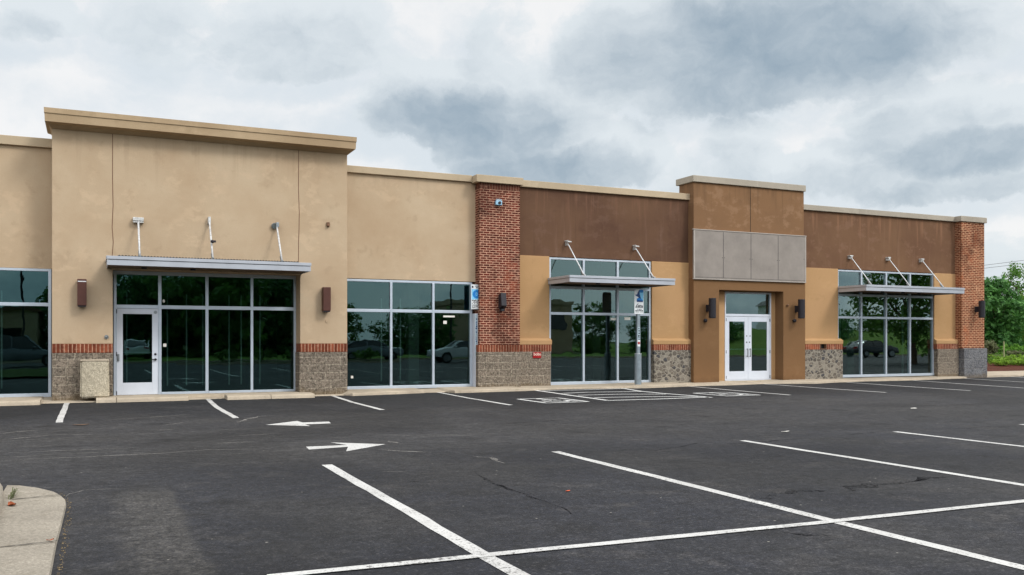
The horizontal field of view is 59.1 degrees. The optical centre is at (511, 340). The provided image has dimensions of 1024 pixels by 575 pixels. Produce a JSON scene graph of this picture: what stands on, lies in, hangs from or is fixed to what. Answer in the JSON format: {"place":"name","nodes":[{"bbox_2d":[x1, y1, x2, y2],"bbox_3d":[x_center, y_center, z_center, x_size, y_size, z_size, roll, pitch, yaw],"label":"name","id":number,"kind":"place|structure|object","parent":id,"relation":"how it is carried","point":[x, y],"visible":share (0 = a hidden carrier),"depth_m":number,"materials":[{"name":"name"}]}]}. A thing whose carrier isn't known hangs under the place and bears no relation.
{"place":"outdoors","nodes":[
{"label":"outdoors","id":0,"kind":"place"},
{"bbox_2d":[0,376,1023,574],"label":"parking lot","id":1,"kind":"structure","parent":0,"point":[865,478],"depth_m":9.17,"materials":[{"name":"black asphalt"}]},
{"bbox_2d":[0,484,3,513],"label":"kerb","id":2,"kind":"structure","parent":1,"relation":"on","point":[1,498],"depth_m":7.63,"materials":[{"name":"concrete"}]},
{"bbox_2d":[0,398,40,405],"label":"wheel stop","id":3,"kind":"object","parent":1,"relation":"on","point":[12,402],"visible":1,"depth_m":19.86,"materials":[{"name":"concrete"}]},
{"bbox_2d":[0,485,65,574],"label":"concrete curb island","id":4,"kind":"object","parent":1,"relation":"on","point":[31,521],"visible":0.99,"depth_m":6.65,"materials":[{"name":"concrete"}]},
{"bbox_2d":[8,487,22,499],"bbox_3d":[-4.395,1.356,8.038,0.160,0.078,0.397,0,0,-25],"label":"grass tuft","id":5,"kind":"object","parent":4,"relation":"on","point":[12,494],"visible":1,"depth_m":7.98,"materials":[{"name":"green plant"}]},
{"bbox_2d":[57,493,71,572],"bbox_3d":[-3.189,1.413,6.422,0.104,0.008,4.457,0,0,-26],"label":"grit","id":6,"kind":"object","parent":1,"relation":"on","point":[64,533],"visible":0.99,"depth_m":6.70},
{"bbox_2d":[96,395,188,402],"bbox_3d":[-8.709,1.373,21.280,2.000,0.135,0.611,0,0,-25],"label":"wheel stop","id":7,"kind":"object","parent":1,"relation":"on","point":[145,398],"visible":0.89,"depth_m":21.07,"materials":[{"name":"concrete"}]},
{"bbox_2d":[224,392,314,399],"bbox_3d":[-5.994,1.373,22.342,2.100,0.135,0.611,0,0,-25],"label":"wheel stop","id":8,"kind":"object","parent":1,"relation":"on","point":[268,395],"visible":0.86,"depth_m":22.11,"materials":[{"name":"concrete"}]},
{"bbox_2d":[0,371,1023,403],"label":"sidewalk","id":9,"kind":"structure","parent":0,"point":[349,392],"depth_m":26.93,"materials":[{"name":"concrete"}]},
{"bbox_2d":[80,359,109,397],"bbox_3d":[-9.691,0.880,20.966,0.625,0.891,0.347,0,0,-25],"label":"concrete bin","id":10,"kind":"object","parent":9,"relation":"on","point":[94,378],"visible":0.98,"depth_m":20.81,"materials":[{"name":"beige concrete"}]},
{"bbox_2d":[0,107,986,400],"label":"retail building","id":11,"kind":"structure","parent":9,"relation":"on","point":[230,247],"depth_m":25.33,"materials":[{"name":"beige paint"}]},
{"bbox_2d":[0,268,51,396],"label":"shop window","id":12,"kind":"structure","parent":11,"relation":"in","point":[25,293],"depth_m":21.30,"materials":[{"name":"glass"}]},
{"bbox_2d":[77,279,86,306],"bbox_3d":[-9.972,-1.105,20.928,0.194,0.640,0.248,0,0,-25],"label":"wall lamp","id":13,"kind":"object","parent":11,"relation":"attached to","point":[81,292],"visible":1,"depth_m":20.82,"materials":[{"name":"brown metal"}]},
{"bbox_2d":[116,308,157,394],"bbox_3d":[-9.133,0.270,22.003,0.944,2.100,0.107,0,0,-25],"label":"glass door","id":14,"kind":"structure","parent":11,"relation":"in","point":[137,329],"depth_m":22.02,"materials":[{"name":"paint"}]},
{"bbox_2d":[113,270,295,394],"bbox_3d":[-7.659,-0.184,22.734,4.390,3.028,0.130,0,0,-25],"label":"shop window","id":15,"kind":"structure","parent":11,"relation":"in","point":[221,333],"depth_m":22.84,"materials":[{"name":"glass"}]},
{"bbox_2d":[322,287,330,311],"bbox_3d":[-4.806,-1.060,23.328,0.194,0.640,0.245,0,0,-25],"label":"wall lamp","id":16,"kind":"object","parent":11,"relation":"attached to","point":[326,299],"visible":1,"depth_m":23.22,"materials":[{"name":"brown metal"}]},
{"bbox_2d":[347,279,471,388],"bbox_3d":[-2.900,-0.172,25.273,3.820,3.015,0.130,0,0,-25],"label":"shop window","id":17,"kind":"structure","parent":11,"relation":"in","point":[398,337],"depth_m":25.28,"materials":[{"name":"glass"}]},
{"bbox_2d":[471,284,477,308],"bbox_3d":[-1.029,-1.258,25.863,0.312,0.705,0.026,0,0,-25],"label":"notice sign","id":18,"kind":"object","parent":11,"relation":"attached to","point":[474,296],"visible":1,"depth_m":25.83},
{"bbox_2d":[472,314,477,386],"bbox_3d":[-1.061,0.275,25.972,0.095,2.110,0.290,0,0,-25],"label":"sign post","id":19,"kind":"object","parent":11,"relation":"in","point":[474,316],"depth_m":25.89,"materials":[{"name":"metal"}]},
{"bbox_2d":[495,199,501,205],"bbox_3d":[-0.379,-3.990,25.969,0.200,0.180,0.120,0,0,-25],"label":"security camera","id":20,"kind":"object","parent":11,"relation":"attached to","point":[498,202],"visible":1,"depth_m":25.94,"materials":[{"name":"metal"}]},
{"bbox_2d":[499,293,506,310],"bbox_3d":[-0.268,-1.113,25.956,0.170,0.526,0.228,0,0,-25],"label":"wall lamp","id":21,"kind":"object","parent":11,"relation":"attached to","point":[502,302],"visible":1,"depth_m":25.89,"materials":[{"name":"grey metal"}]},
{"bbox_2d":[533,352,540,357],"bbox_3d":[0.742,0.425,26.725,0.270,0.180,0.035,0,0,-25],"label":"red sign","id":22,"kind":"object","parent":11,"relation":"attached to","point":[536,354],"visible":1,"depth_m":26.71,"materials":[{"name":"red plastic"}]},
{"bbox_2d":[549,257,650,384],"bbox_3d":[2.740,-0.587,27.913,3.635,3.845,0.130,0,0,-25],"label":"shop window","id":23,"kind":"structure","parent":11,"relation":"in","point":[588,347],"depth_m":27.86,"materials":[{"name":"glass"}]},
{"bbox_2d":[703,298,715,322],"bbox_3d":[6.359,-0.975,28.994,0.233,0.780,0.418,0,0,-39],"label":"wall lamp","id":24,"kind":"object","parent":11,"relation":"attached to","point":[711,308],"visible":1,"depth_m":28.84,"materials":[{"name":"black metal"}]},
{"bbox_2d":[726,316,747,379],"bbox_3d":[7.526,0.247,30.160,0.926,2.110,0.118,0,0,-25],"label":"glass door","id":25,"kind":"structure","parent":11,"relation":"in","point":[736,327],"depth_m":30.18,"materials":[{"name":"paint"}]},
{"bbox_2d":[748,317,769,378],"bbox_3d":[8.374,0.247,30.554,0.932,2.110,0.118,0,0,-25],"label":"glass door","id":26,"kind":"structure","parent":11,"relation":"in","point":[758,327],"depth_m":30.57,"materials":[{"name":"paint"}]},
{"bbox_2d":[792,299,804,322],"bbox_3d":[9.715,-1.005,30.551,0.233,0.780,0.418,0,0,-39],"label":"wall lamp","id":27,"kind":"object","parent":11,"relation":"attached to","point":[800,308],"visible":1,"depth_m":30.39,"materials":[{"name":"black metal"}]},
{"bbox_2d":[820,344,826,348],"bbox_3d":[10.827,0.210,31.499,0.295,0.180,0.135,0,0,-25],"label":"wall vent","id":28,"kind":"object","parent":11,"relation":"attached to","point":[823,346],"depth_m":31.53,"materials":[{"name":"black metal"}]},
{"bbox_2d":[838,270,933,376],"bbox_3d":[13.672,-0.607,32.988,4.820,3.825,0.130,0,0,-25],"label":"shop window","id":29,"kind":"structure","parent":11,"relation":"in","point":[882,334],"depth_m":32.94,"materials":[{"name":"glass"}]},
{"bbox_2d":[975,301,984,317],"bbox_3d":[17.770,-1.192,34.278,0.230,0.645,0.390,0,0,-25],"label":"wall lamp","id":30,"kind":"object","parent":11,"relation":"attached to","point":[980,308],"visible":1,"depth_m":34.13,"materials":[{"name":"black metal"}]},
{"bbox_2d":[634,289,643,384],"bbox_3d":[3.831,-0.087,27.444,0.330,2.955,0.220,0,0,-25],"label":"parking sign","id":31,"kind":"object","parent":9,"relation":"on","point":[638,302],"visible":0.97,"depth_m":27.38,"materials":[{"name":"metal"}]},
{"bbox_2d":[0,0,1023,293],"label":"sky","id":32,"kind":"structure","parent":0,"point":[906,106],"materials":[{"name":"grey"}]},
{"bbox_2d":[991,349,1020,358],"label":"lawn","id":33,"kind":"structure","parent":0,"point":[996,355],"depth_m":53.98,"materials":[{"name":"green plant"}]},
{"bbox_2d":[984,340,1001,357],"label":"shrub","id":34,"kind":"object","parent":33,"relation":"on","point":[992,347],"visible":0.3,"depth_m":48.45,"materials":[{"name":"green plant"}]},
{"bbox_2d":[1003,341,1004,356],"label":"wooden stake","id":35,"kind":"object","parent":33,"relation":"in","point":[1003,349],"visible":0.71,"depth_m":51.06,"materials":[{"name":"beige wood"}]},
{"bbox_2d":[984,276,1023,347],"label":"leafy tree","id":36,"kind":"object","parent":33,"relation":"on","point":[998,322],"visible":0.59,"depth_m":62.81,"materials":[{"name":"green plant"}]},
{"bbox_2d":[987,359,1023,370],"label":"mulch bed","id":37,"kind":"object","parent":33,"relation":"on","point":[994,367],"visible":0.07,"depth_m":42.69,"materials":[{"name":"brown soil"}]},
{"bbox_2d":[987,358,1013,365],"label":"shrub","id":38,"kind":"object","parent":37,"relation":"on","point":[1002,361],"visible":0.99,"depth_m":44.03,"materials":[{"name":"green plant"}]},
{"bbox_2d":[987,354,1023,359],"bbox_3d":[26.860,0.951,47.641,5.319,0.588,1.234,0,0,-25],"label":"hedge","id":39,"kind":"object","parent":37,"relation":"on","point":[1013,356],"visible":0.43,"depth_m":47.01,"materials":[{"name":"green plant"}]},
{"bbox_2d":[1008,358,1023,365],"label":"shrub","id":40,"kind":"object","parent":37,"relation":"on","point":[1020,361],"visible":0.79,"depth_m":44.51,"materials":[{"name":"green plant"}]},
{"bbox_2d":[992,343,1023,353],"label":"hedge","id":41,"kind":"object","parent":33,"relation":"on","point":[1014,347],"visible":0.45,"depth_m":55.14,"materials":[{"name":"green plant"}]},
{"bbox_2d":[1006,349,1023,355],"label":"shrub","id":42,"kind":"object","parent":33,"relation":"on","point":[1014,352],"visible":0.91,"depth_m":52.29,"materials":[{"name":"green plant"}]},
{"bbox_2d":[1009,289,1023,341],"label":"leafy tree","id":43,"kind":"object","parent":33,"relation":"on","point":[1022,338],"visible":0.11,"depth_m":66.96,"materials":[{"name":"green plant"}]},
{"bbox_2d":[1001,261,1023,299],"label":"leafy tree","id":44,"kind":"object","parent":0,"point":[1015,272],"visible":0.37,"depth_m":82.22,"materials":[{"name":"green plant"}]},
{"label":"ground","id":45,"kind":"structure","parent":0,"visible":0},
{"bbox_2d":[985,289,1023,342],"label":"leafy tree","id":46,"kind":"object","parent":45,"relation":"on","point":[1009,310],"depth_m":82.26,"materials":[{"name":"green plant"}]}
]}

